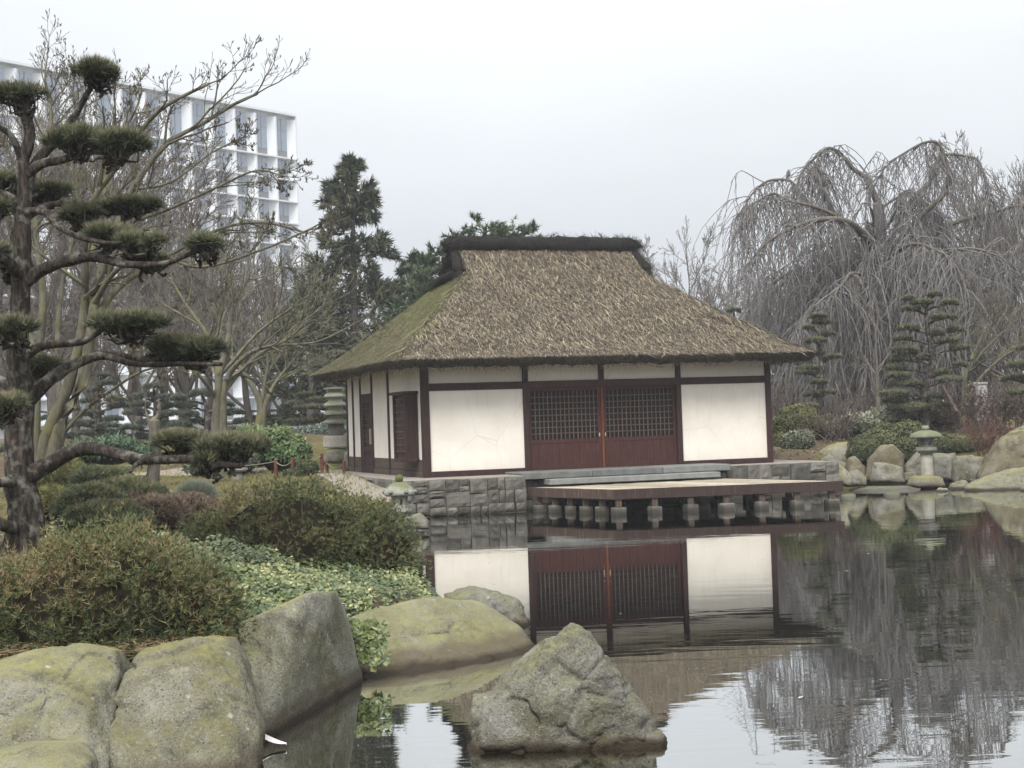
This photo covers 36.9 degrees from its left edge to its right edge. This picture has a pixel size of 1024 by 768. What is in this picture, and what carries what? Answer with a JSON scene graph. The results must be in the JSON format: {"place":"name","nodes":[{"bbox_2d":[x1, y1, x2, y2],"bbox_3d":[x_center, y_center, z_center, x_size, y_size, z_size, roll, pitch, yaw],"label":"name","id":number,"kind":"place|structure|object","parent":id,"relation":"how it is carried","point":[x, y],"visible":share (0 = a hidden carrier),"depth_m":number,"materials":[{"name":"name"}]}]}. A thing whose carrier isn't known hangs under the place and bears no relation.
{"place":"outdoors","nodes":[
{"label":"outdoors","id":0,"kind":"place"},
{"bbox_2d":[0,448,390,522],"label":"grass","id":1,"kind":"structure","parent":0,"point":[166,483],"depth_m":34.66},
{"bbox_2d":[132,468,390,502],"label":"path","id":2,"kind":"structure","parent":0,"point":[376,491],"depth_m":34.85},
{"bbox_2d":[0,409,1023,614],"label":"ground","id":3,"kind":"structure","parent":0,"point":[316,442],"depth_m":41.46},
{"bbox_2d":[0,405,88,453],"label":"layered pine","id":4,"kind":"object","parent":3,"relation":"on","point":[73,435],"visible":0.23,"depth_m":41.79,"materials":[{"name":"green plant"}]},
{"bbox_2d":[0,67,119,435],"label":"bare tree","id":5,"kind":"object","parent":3,"relation":"on","point":[59,172],"visible":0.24,"depth_m":61.73,"materials":[{"name":"plant"}]},
{"bbox_2d":[37,455,87,523],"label":"shrub","id":6,"kind":"object","parent":3,"relation":"on","point":[49,487],"visible":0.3,"depth_m":20.06,"materials":[{"name":"green plant"}]},
{"bbox_2d":[0,234,145,392],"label":"bare tree","id":7,"kind":"object","parent":3,"relation":"on","point":[68,302],"visible":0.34,"depth_m":49.64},
{"bbox_2d":[0,248,173,441],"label":"bare tree","id":8,"kind":"object","parent":3,"relation":"on","point":[35,290],"visible":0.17,"depth_m":53.90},
{"bbox_2d":[46,479,128,519],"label":"conifer","id":9,"kind":"object","parent":3,"relation":"on","point":[65,497],"visible":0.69,"depth_m":17.24,"materials":[{"name":"green plant"}]},
{"bbox_2d":[71,371,130,437],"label":"layered pine","id":10,"kind":"object","parent":3,"relation":"on","point":[104,422],"visible":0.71,"depth_m":46.94,"materials":[{"name":"green plant"}]},
{"bbox_2d":[0,98,202,410],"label":"bare tree","id":11,"kind":"object","parent":3,"relation":"on","point":[50,394],"visible":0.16,"depth_m":72.71,"materials":[{"name":"plant"}]},
{"bbox_2d":[54,496,157,545],"bbox_3d":[-4.281,1.440,16.192,1.083,0.554,1.172,-2,-1,0],"label":"bush","id":12,"kind":"object","parent":3,"relation":"on","point":[82,512],"visible":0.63,"depth_m":15.92,"materials":[{"name":"green plant"}]},
{"bbox_2d":[0,89,222,438],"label":"bare tree","id":13,"kind":"object","parent":3,"relation":"on","point":[93,380],"visible":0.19,"depth_m":65.47,"materials":[{"name":"plant"}]},
{"bbox_2d":[63,430,161,467],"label":"bush","id":14,"kind":"object","parent":3,"relation":"on","point":[120,441],"visible":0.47,"depth_m":33.73,"materials":[{"name":"green plant"}]},
{"bbox_2d":[65,462,171,498],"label":"conifer","id":15,"kind":"object","parent":3,"relation":"on","point":[120,475],"visible":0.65,"depth_m":19.31,"materials":[{"name":"green plant"}]},
{"bbox_2d":[0,98,254,432],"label":"bare tree","id":16,"kind":"object","parent":3,"relation":"on","point":[130,387],"visible":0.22,"depth_m":77.85,"materials":[{"name":"plant"}]},
{"bbox_2d":[0,501,263,663],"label":"needle bush","id":17,"kind":"object","parent":3,"relation":"on","point":[112,595],"visible":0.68,"depth_m":10.04,"materials":[{"name":"green plant"}]},
{"bbox_2d":[47,277,217,441],"bbox_3d":[-13.333,-0.791,52.703,6.102,5.997,5.090,-3,-2,37],"label":"bare tree","id":18,"kind":"object","parent":3,"relation":"on","point":[109,366],"visible":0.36,"depth_m":52.08,"materials":[{"name":"plant"}]},
{"bbox_2d":[0,52,275,563],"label":"trained pine","id":19,"kind":"object","parent":3,"relation":"on","point":[30,380],"visible":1,"depth_m":14.86,"materials":[{"name":"green plant"}]},
{"bbox_2d":[116,382,185,440],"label":"layered pine","id":20,"kind":"object","parent":3,"relation":"on","point":[137,425],"visible":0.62,"depth_m":44.84,"materials":[{"name":"green plant"}]},
{"bbox_2d":[79,216,224,429],"bbox_3d":[-13.972,-2.527,58.898,5.456,9.672,8.442,-2,-1,-6],"label":"bare tree","id":21,"kind":"object","parent":3,"relation":"on","point":[151,293],"visible":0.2,"depth_m":58.77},
{"bbox_2d":[0,58,303,438],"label":"office building","id":22,"kind":"structure","parent":3,"relation":"on","point":[274,138],"depth_m":224.18,"materials":[{"name":"concrete"}]},
{"bbox_2d":[170,99,181,140],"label":"window","id":23,"kind":"structure","parent":22,"relation":"in","point":[176,119],"depth_m":217.84,"materials":[{"name":"grey glass"}]},
{"bbox_2d":[193,103,203,143],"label":"window","id":24,"kind":"structure","parent":22,"relation":"in","point":[197,108],"depth_m":220.94,"materials":[{"name":"grey glass"}]},
{"bbox_2d":[215,107,225,147],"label":"window","id":25,"kind":"structure","parent":22,"relation":"in","point":[222,120],"depth_m":224.34,"materials":[{"name":"grey glass"}]},
{"bbox_2d":[257,115,266,153],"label":"window","id":26,"kind":"structure","parent":22,"relation":"in","point":[261,122],"depth_m":230.70,"materials":[{"name":"grey glass"}]},
{"bbox_2d":[277,118,286,156],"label":"window","id":27,"kind":"structure","parent":22,"relation":"in","point":[281,123],"depth_m":233.93,"materials":[{"name":"grey glass"}]},
{"bbox_2d":[145,399,160,482],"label":"bare tree","id":28,"kind":"object","parent":3,"relation":"on","point":[153,471],"visible":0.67,"depth_m":33.91,"materials":[{"name":"grey plant"}]},
{"bbox_2d":[0,518,310,593],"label":"undergrowth","id":29,"kind":"object","parent":3,"relation":"on","point":[202,538],"visible":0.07,"depth_m":16.80,"materials":[{"name":"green plant"}]},
{"bbox_2d":[72,257,256,428],"bbox_3d":[-12.811,-1.324,56.307,6.709,7.193,5.597,-2,-1,3],"label":"bare tree","id":30,"kind":"object","parent":3,"relation":"on","point":[188,385],"visible":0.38,"depth_m":55.97,"materials":[{"name":"plant"}]},
{"bbox_2d":[126,488,219,537],"bbox_3d":[-4.340,1.579,18.994,1.367,0.662,2.342,-2,-1,0],"label":"heather clump","id":31,"kind":"object","parent":3,"relation":"on","point":[169,508],"visible":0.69,"depth_m":18.38,"materials":[{"name":"brown plant"}]},
{"bbox_2d":[0,8,350,503],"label":"bare tree","id":32,"kind":"object","parent":3,"relation":"on","point":[49,438],"visible":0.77,"depth_m":22.01,"materials":[{"name":"brown plant"}]},
{"bbox_2d":[107,171,250,428],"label":"bare tree","id":33,"kind":"object","parent":3,"relation":"on","point":[180,380],"visible":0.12,"depth_m":69.58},
{"bbox_2d":[175,477,219,500],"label":"fescue tuft","id":34,"kind":"object","parent":3,"relation":"on","point":[199,485],"visible":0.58,"depth_m":21.88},
{"bbox_2d":[165,387,249,433],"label":"layered pine","id":35,"kind":"object","parent":3,"relation":"on","point":[195,416],"visible":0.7,"depth_m":42.86,"materials":[{"name":"green plant"}]},
{"bbox_2d":[136,223,289,430],"bbox_3d":[-12.688,-2.118,63.005,7.673,8.927,7.801,-1,-2,-22],"label":"bare tree","id":36,"kind":"object","parent":3,"relation":"on","point":[209,381],"visible":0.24,"depth_m":62.60,"materials":[{"name":"plant"}]},
{"bbox_2d":[181,453,260,476],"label":"rhododendron","id":37,"kind":"object","parent":3,"relation":"on","point":[251,461],"visible":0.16,"depth_m":39.27,"materials":[{"name":"green plant"}]},
{"bbox_2d":[145,256,302,424],"bbox_3d":[-11.401,-1.470,59.978,7.844,7.489,5.069,-1,-2,-21],"label":"bare tree","id":38,"kind":"object","parent":3,"relation":"on","point":[246,403],"visible":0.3,"depth_m":59.76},
{"bbox_2d":[109,198,392,478],"bbox_3d":[-6.263,-1.170,38.248,7.014,7.227,6.230,-2,-1,0],"label":"bare tree","id":39,"kind":"object","parent":3,"relation":"on","point":[218,393],"visible":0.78,"depth_m":38.13,"materials":[{"name":"brown plant"}]},
{"bbox_2d":[216,239,306,427],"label":"bare tree","id":40,"kind":"object","parent":3,"relation":"on","point":[258,385],"visible":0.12,"depth_m":73.78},
{"bbox_2d":[189,293,337,427],"bbox_3d":[-8.189,-0.867,50.229,5.376,4.751,3.212,-2,-1,0],"label":"bare tree","id":41,"kind":"object","parent":3,"relation":"on","point":[262,404],"visible":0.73,"depth_m":49.94,"materials":[{"name":"brown plant"}]},
{"bbox_2d":[235,421,314,472],"bbox_3d":[-6.320,1.683,40.579,2.522,1.495,1.422,-2,-1,14],"label":"rhododendron","id":42,"kind":"object","parent":3,"relation":"on","point":[289,444],"visible":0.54,"depth_m":40.09,"materials":[{"name":"green plant"}]},
{"bbox_2d":[201,255,358,427],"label":"bare tree","id":43,"kind":"object","parent":3,"relation":"on","point":[258,376],"visible":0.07,"depth_m":65.74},
{"bbox_2d":[250,285,345,429],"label":"conifer","id":44,"kind":"object","parent":3,"relation":"on","point":[284,413],"visible":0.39,"depth_m":56.73,"materials":[{"name":"green plant"}]},
{"bbox_2d":[233,233,366,412],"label":"bare tree","id":45,"kind":"object","parent":3,"relation":"on","point":[291,272],"visible":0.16,"depth_m":87.31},
{"bbox_2d":[239,591,362,739],"bbox_3d":[-1.566,2.008,11.149,0.404,1.008,2.667,-2,-1,11],"label":"boulder","id":46,"kind":"object","parent":3,"relation":"on","point":[302,645],"visible":0.94,"depth_m":10.77,"materials":[{"name":"stone"}]},
{"bbox_2d":[282,458,319,477],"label":"bush","id":47,"kind":"object","parent":3,"relation":"on","point":[303,466],"visible":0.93,"depth_m":36.75,"materials":[{"name":"green plant"}]},
{"bbox_2d":[170,469,432,582],"bbox_3d":[-2.435,1.830,17.344,3.134,1.799,2.318,-2,-1,0],"label":"needle bush","id":48,"kind":"object","parent":3,"relation":"on","point":[294,525],"visible":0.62,"depth_m":16.82,"materials":[{"name":"green plant"}]},
{"bbox_2d":[185,534,440,671],"bbox_3d":[-1.933,2.225,15.801,2.747,1.372,9.367,-2,-1,0],"label":"ivy","id":49,"kind":"object","parent":3,"relation":"on","point":[264,579],"visible":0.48,"depth_m":14.57,"materials":[{"name":"green plant"}]},
{"bbox_2d":[280,349,345,426],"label":"layered pine","id":50,"kind":"object","parent":3,"relation":"on","point":[305,404],"visible":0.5,"depth_m":52.76,"materials":[{"name":"green plant"}]},
{"bbox_2d":[291,422,346,434],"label":"hedge","id":51,"kind":"object","parent":3,"relation":"on","point":[321,428],"visible":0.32,"depth_m":51.48,"materials":[{"name":"green plant"}]},
{"bbox_2d":[245,151,415,423],"bbox_3d":[-6.164,-3.427,59.950,7.104,11.392,8.056,-1,-2,-38],"label":"conifer","id":52,"kind":"object","parent":3,"relation":"on","point":[346,187],"visible":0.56,"depth_m":59.48,"materials":[{"name":"green plant"}]},
{"bbox_2d":[323,447,346,463],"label":"boulder","id":53,"kind":"object","parent":3,"relation":"on","point":[335,455],"visible":0.69,"depth_m":43.51,"materials":[{"name":"stone"}]},
{"bbox_2d":[323,387,346,447],"bbox_3d":[-5.048,0.950,44.021,0.686,1.720,0.686,-2,-1,0],"label":"stone pagoda","id":54,"kind":"object","parent":53,"relation":"on","point":[335,421],"visible":0.93,"depth_m":43.77,"materials":[{"name":"stone"}]},
{"bbox_2d":[382,475,416,528],"bbox_3d":[-2.190,2.353,30.000,0.686,1.170,0.614,-2,-1,0],"label":"stone lantern","id":55,"kind":"object","parent":3,"relation":"on","point":[400,490],"visible":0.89,"depth_m":29.86,"materials":[{"name":"stone"}]},
{"bbox_2d":[369,250,435,316],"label":"conifer","id":56,"kind":"object","parent":3,"relation":"on","point":[401,269],"visible":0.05,"depth_m":61.59,"materials":[{"name":"green plant"}]},
{"bbox_2d":[380,240,447,323],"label":"conifer","id":57,"kind":"object","parent":3,"relation":"on","point":[413,280],"visible":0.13,"depth_m":54.60,"materials":[{"name":"green plant"}]},
{"bbox_2d":[349,596,534,676],"bbox_3d":[-0.637,2.210,13.308,2.148,0.651,1.615,-1,-2,-35],"label":"boulder","id":58,"kind":"object","parent":3,"relation":"on","point":[429,632],"visible":0.71,"depth_m":13.17,"materials":[{"name":"stone"}]},
{"bbox_2d":[406,210,556,302],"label":"conifer","id":59,"kind":"object","parent":3,"relation":"on","point":[499,229],"visible":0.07,"depth_m":54.81,"materials":[{"name":"green plant"}]},
{"bbox_2d":[445,585,531,626],"bbox_3d":[-0.240,2.283,15.250,0.866,0.575,0.892,-2,-1,0],"label":"boulder","id":60,"kind":"object","parent":3,"relation":"on","point":[512,609],"visible":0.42,"depth_m":15.12,"materials":[{"name":"grey stone"}]},
{"bbox_2d":[318,459,840,516],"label":"stone terrace","id":61,"kind":"structure","parent":3,"relation":"on","point":[506,492],"depth_m":34.80,"materials":[{"name":"stone"}]},
{"bbox_2d":[310,231,820,477],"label":"tea house","id":62,"kind":"structure","parent":61,"relation":"on","point":[492,355],"depth_m":36.95,"materials":[{"name":"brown wood"}]},
{"bbox_2d":[360,394,372,471],"bbox_3d":[-3.791,1.283,40.189,0.120,2.040,1.200,-1,-2,-19],"label":"side door","id":63,"kind":"structure","parent":62,"relation":"in","point":[366,431],"depth_m":40.27,"materials":[{"name":"brown wood"}]},
{"bbox_2d":[389,391,419,461],"bbox_3d":[-2.508,0.997,35.817,0.380,1.630,1.260,-1,-2,-19],"label":"door","id":64,"kind":"structure","parent":62,"relation":"in","point":[404,403],"depth_m":35.34,"materials":[{"name":"brown wood"}]},
{"bbox_2d":[528,387,602,469],"bbox_3d":[1.252,1.040,36.108,1.825,1.910,0.070,-1,-2,-19],"label":"door","id":65,"kind":"structure","parent":62,"relation":"in","point":[566,430],"depth_m":36.11,"materials":[{"name":"red wood"}]},
{"bbox_2d":[603,385,676,466],"bbox_3d":[3.049,0.997,36.753,1.895,1.910,0.070,-1,-2,-19],"label":"door","id":66,"kind":"structure","parent":62,"relation":"in","point":[640,421],"depth_m":36.76,"materials":[{"name":"red wood"}]},
{"bbox_2d":[528,478,842,514],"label":"wooden deck","id":67,"kind":"structure","parent":3,"relation":"on","point":[753,492],"depth_m":32.38,"materials":[{"name":"brown wood"}]},
{"bbox_2d":[640,215,746,311],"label":"bare tree","id":68,"kind":"object","parent":3,"relation":"on","point":[675,277],"visible":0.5,"depth_m":95.34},
{"bbox_2d":[665,247,781,320],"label":"bare tree","id":69,"kind":"object","parent":3,"relation":"on","point":[700,286],"visible":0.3,"depth_m":103.31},
{"bbox_2d":[771,377,816,421],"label":"bare shrub","id":70,"kind":"object","parent":3,"relation":"on","point":[777,402],"visible":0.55,"depth_m":47.92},
{"bbox_2d":[779,428,815,448],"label":"rhododendron","id":71,"kind":"object","parent":3,"relation":"on","point":[801,439],"visible":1,"depth_m":42.79,"materials":[{"name":"green plant"}]},
{"bbox_2d":[772,402,825,446],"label":"clipped shrub","id":72,"kind":"object","parent":3,"relation":"on","point":[788,418],"visible":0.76,"depth_m":44.05,"materials":[{"name":"green plant"}]},
{"bbox_2d":[794,311,844,416],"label":"layered pine","id":73,"kind":"object","parent":3,"relation":"on","point":[820,381],"visible":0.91,"depth_m":45.91,"materials":[{"name":"green plant"}]},
{"bbox_2d":[795,399,867,440],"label":"bare shrub","id":74,"kind":"object","parent":3,"relation":"on","point":[835,422],"visible":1,"depth_m":43.51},
{"bbox_2d":[820,442,848,459],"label":"boulder","id":75,"kind":"object","parent":3,"relation":"on","point":[837,450],"visible":0.5,"depth_m":41.90,"materials":[{"name":"stone"}]},
{"bbox_2d":[845,456,865,474],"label":"boulder","id":76,"kind":"object","parent":3,"relation":"on","point":[853,463],"visible":0.7,"depth_m":40.19,"materials":[{"name":"grey stone"}]},
{"bbox_2d":[692,137,1023,419],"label":"weeping beech","id":77,"kind":"object","parent":3,"relation":"on","point":[908,262],"visible":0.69,"depth_m":59.47,"materials":[{"name":"grey plant"}]},
{"bbox_2d":[848,281,908,406],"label":"bare tree","id":78,"kind":"object","parent":3,"relation":"on","point":[876,371],"visible":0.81,"depth_m":51.08,"materials":[{"name":"grey plant"}]},
{"bbox_2d":[823,404,940,438],"bbox_3d":[10.722,1.138,44.709,3.903,1.089,1.575,-1,-1,-16],"label":"rhododendron","id":79,"kind":"object","parent":3,"relation":"on","point":[878,414],"visible":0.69,"depth_m":44.20,"materials":[{"name":"green plant"}]},
{"bbox_2d":[809,378,957,417],"bbox_3d":[12.373,0.482,51.764,4.838,1.597,3.607,-2,-1,0],"label":"bare shrub","id":80,"kind":"object","parent":3,"relation":"on","point":[859,400],"visible":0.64,"depth_m":52.06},
{"bbox_2d":[848,485,920,493],"bbox_3d":[9.459,2.691,38.920,1.813,0.239,4.723,-2,-1,16],"label":"flat stone","id":81,"kind":"object","parent":3,"relation":"on","point":[877,489],"visible":0.52,"depth_m":37.83,"materials":[{"name":"stone"}]},
{"bbox_2d":[870,462,903,483],"bbox_3d":[9.520,2.264,39.131,0.881,0.564,0.730,-2,-1,0],"label":"boulder","id":82,"kind":"object","parent":81,"relation":"on","point":[882,472],"visible":1,"depth_m":38.88,"materials":[{"name":"stone"}]},
{"bbox_2d":[865,444,904,480],"bbox_3d":[9.681,2.073,40.108,1.068,1.012,0.761,-2,-1,0],"label":"boulder","id":83,"kind":"object","parent":3,"relation":"on","point":[891,454],"visible":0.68,"depth_m":39.83,"materials":[{"name":"grey stone"}]},
{"bbox_2d":[845,418,940,467],"bbox_3d":[10.247,1.782,41.627,2.547,1.666,2.322,-2,-1,0],"label":"clipped shrub","id":84,"kind":"object","parent":3,"relation":"on","point":[864,446],"visible":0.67,"depth_m":41.04,"materials":[{"name":"green plant"}]},
{"bbox_2d":[904,452,920,475],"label":"boulder","id":85,"kind":"object","parent":3,"relation":"on","point":[913,463],"visible":0.52,"depth_m":40.16,"materials":[{"name":"stone"}]},
{"bbox_2d":[877,289,970,429],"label":"layered pine","id":86,"kind":"object","parent":3,"relation":"on","point":[909,352],"visible":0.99,"depth_m":43.89,"materials":[{"name":"green plant"}]},
{"bbox_2d":[933,453,955,480],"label":"boulder","id":87,"kind":"object","parent":3,"relation":"on","point":[942,465],"visible":0.56,"depth_m":40.41,"materials":[{"name":"grey stone"}]},
{"bbox_2d":[934,433,990,453],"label":"clipped shrub","id":88,"kind":"object","parent":3,"relation":"on","point":[946,443],"visible":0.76,"depth_m":41.80,"materials":[{"name":"green plant"}]},
{"bbox_2d":[909,379,1023,432],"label":"bare shrub","id":89,"kind":"object","parent":3,"relation":"on","point":[962,407],"visible":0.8,"depth_m":44.24,"materials":[{"name":"brown plant"}]},
{"bbox_2d":[910,129,1023,384],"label":"bare tree","id":90,"kind":"object","parent":3,"relation":"on","point":[970,192],"visible":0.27,"depth_m":79.88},
{"bbox_2d":[951,455,983,482],"bbox_3d":[11.876,2.237,40.096,0.838,0.756,0.782,-2,-1,0],"label":"boulder","id":91,"kind":"object","parent":3,"relation":"on","point":[966,467],"visible":0.77,"depth_m":39.83,"materials":[{"name":"stone"}]},
{"bbox_2d":[918,262,1023,412],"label":"bare tree","id":92,"kind":"object","parent":3,"relation":"on","point":[1002,341],"visible":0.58,"depth_m":55.74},
{"bbox_2d":[924,275,1023,413],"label":"bare tree","id":93,"kind":"object","parent":3,"relation":"on","point":[971,364],"visible":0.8,"depth_m":46.02,"materials":[{"name":"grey plant"}]},
{"bbox_2d":[935,155,1023,294],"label":"bare tree","id":94,"kind":"object","parent":3,"relation":"on","point":[1001,247],"visible":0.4,"depth_m":76.23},
{"bbox_2d":[936,370,1023,434],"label":"bare shrub","id":95,"kind":"object","parent":3,"relation":"on","point":[1006,407],"visible":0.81,"depth_m":43.81,"materials":[{"name":"brown plant"}]},
{"bbox_2d":[955,405,1016,455],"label":"bare shrub","id":96,"kind":"object","parent":3,"relation":"on","point":[980,434],"visible":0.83,"depth_m":41.23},
{"bbox_2d":[976,426,1023,478],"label":"boulder","id":97,"kind":"object","parent":3,"relation":"on","point":[1006,452],"visible":0.75,"depth_m":38.78,"materials":[{"name":"grey stone"}]},
{"bbox_2d":[998,343,1023,396],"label":"layered pine","id":98,"kind":"object","parent":3,"relation":"on","point":[1016,364],"visible":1,"depth_m":41.84,"materials":[{"name":"green plant"}]},
{"bbox_2d":[0,0,1023,412],"label":"sky","id":99,"kind":"structure","parent":0,"point":[609,118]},
{"bbox_2d":[262,484,1023,767],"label":"water","id":100,"kind":"structure","parent":0,"point":[722,639],"depth_m":13.98,"materials":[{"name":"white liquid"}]},
{"bbox_2d":[0,738,98,767],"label":"boulder","id":101,"kind":"object","parent":100,"relation":"on","point":[52,753],"visible":1,"depth_m":7.93,"materials":[{"name":"stone"}]},
{"bbox_2d":[0,644,130,767],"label":"boulder","id":102,"kind":"object","parent":100,"relation":"on","point":[69,693],"visible":0.77,"depth_m":8.75,"materials":[{"name":"stone"}]},
{"bbox_2d":[0,633,234,658],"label":"fallen needles","id":103,"kind":"object","parent":102,"relation":"on","point":[124,645],"visible":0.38,"depth_m":9.70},
{"bbox_2d":[108,635,264,767],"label":"boulder","id":104,"kind":"object","parent":100,"relation":"in","point":[193,703],"visible":0.94,"depth_m":8.88,"materials":[{"name":"stone"}]},
{"bbox_2d":[467,625,670,752],"bbox_3d":[0.296,2.041,9.621,1.376,1.034,0.822,-2,-1,0],"label":"boulder","id":105,"kind":"object","parent":100,"relation":"in","point":[571,688],"visible":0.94,"depth_m":9.35,"materials":[{"name":"grey stone"}]},
{"bbox_2d":[906,475,944,487],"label":"boulder","id":106,"kind":"object","parent":100,"relation":"on","point":[929,481],"visible":0.97,"depth_m":38.54,"materials":[{"name":"stone"}]},
{"bbox_2d":[909,425,941,475],"bbox_3d":[10.524,1.697,39.016,0.820,1.290,0.820,-2,-1,0],"label":"stone lantern","id":107,"kind":"object","parent":106,"relation":"on","point":[926,451],"visible":1,"depth_m":38.86,"materials":[{"name":"stone"}]},
{"bbox_2d":[962,468,1023,490],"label":"boulder","id":108,"kind":"object","parent":100,"relation":"in","point":[1011,479],"visible":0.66,"depth_m":36.78,"materials":[{"name":"stone"}]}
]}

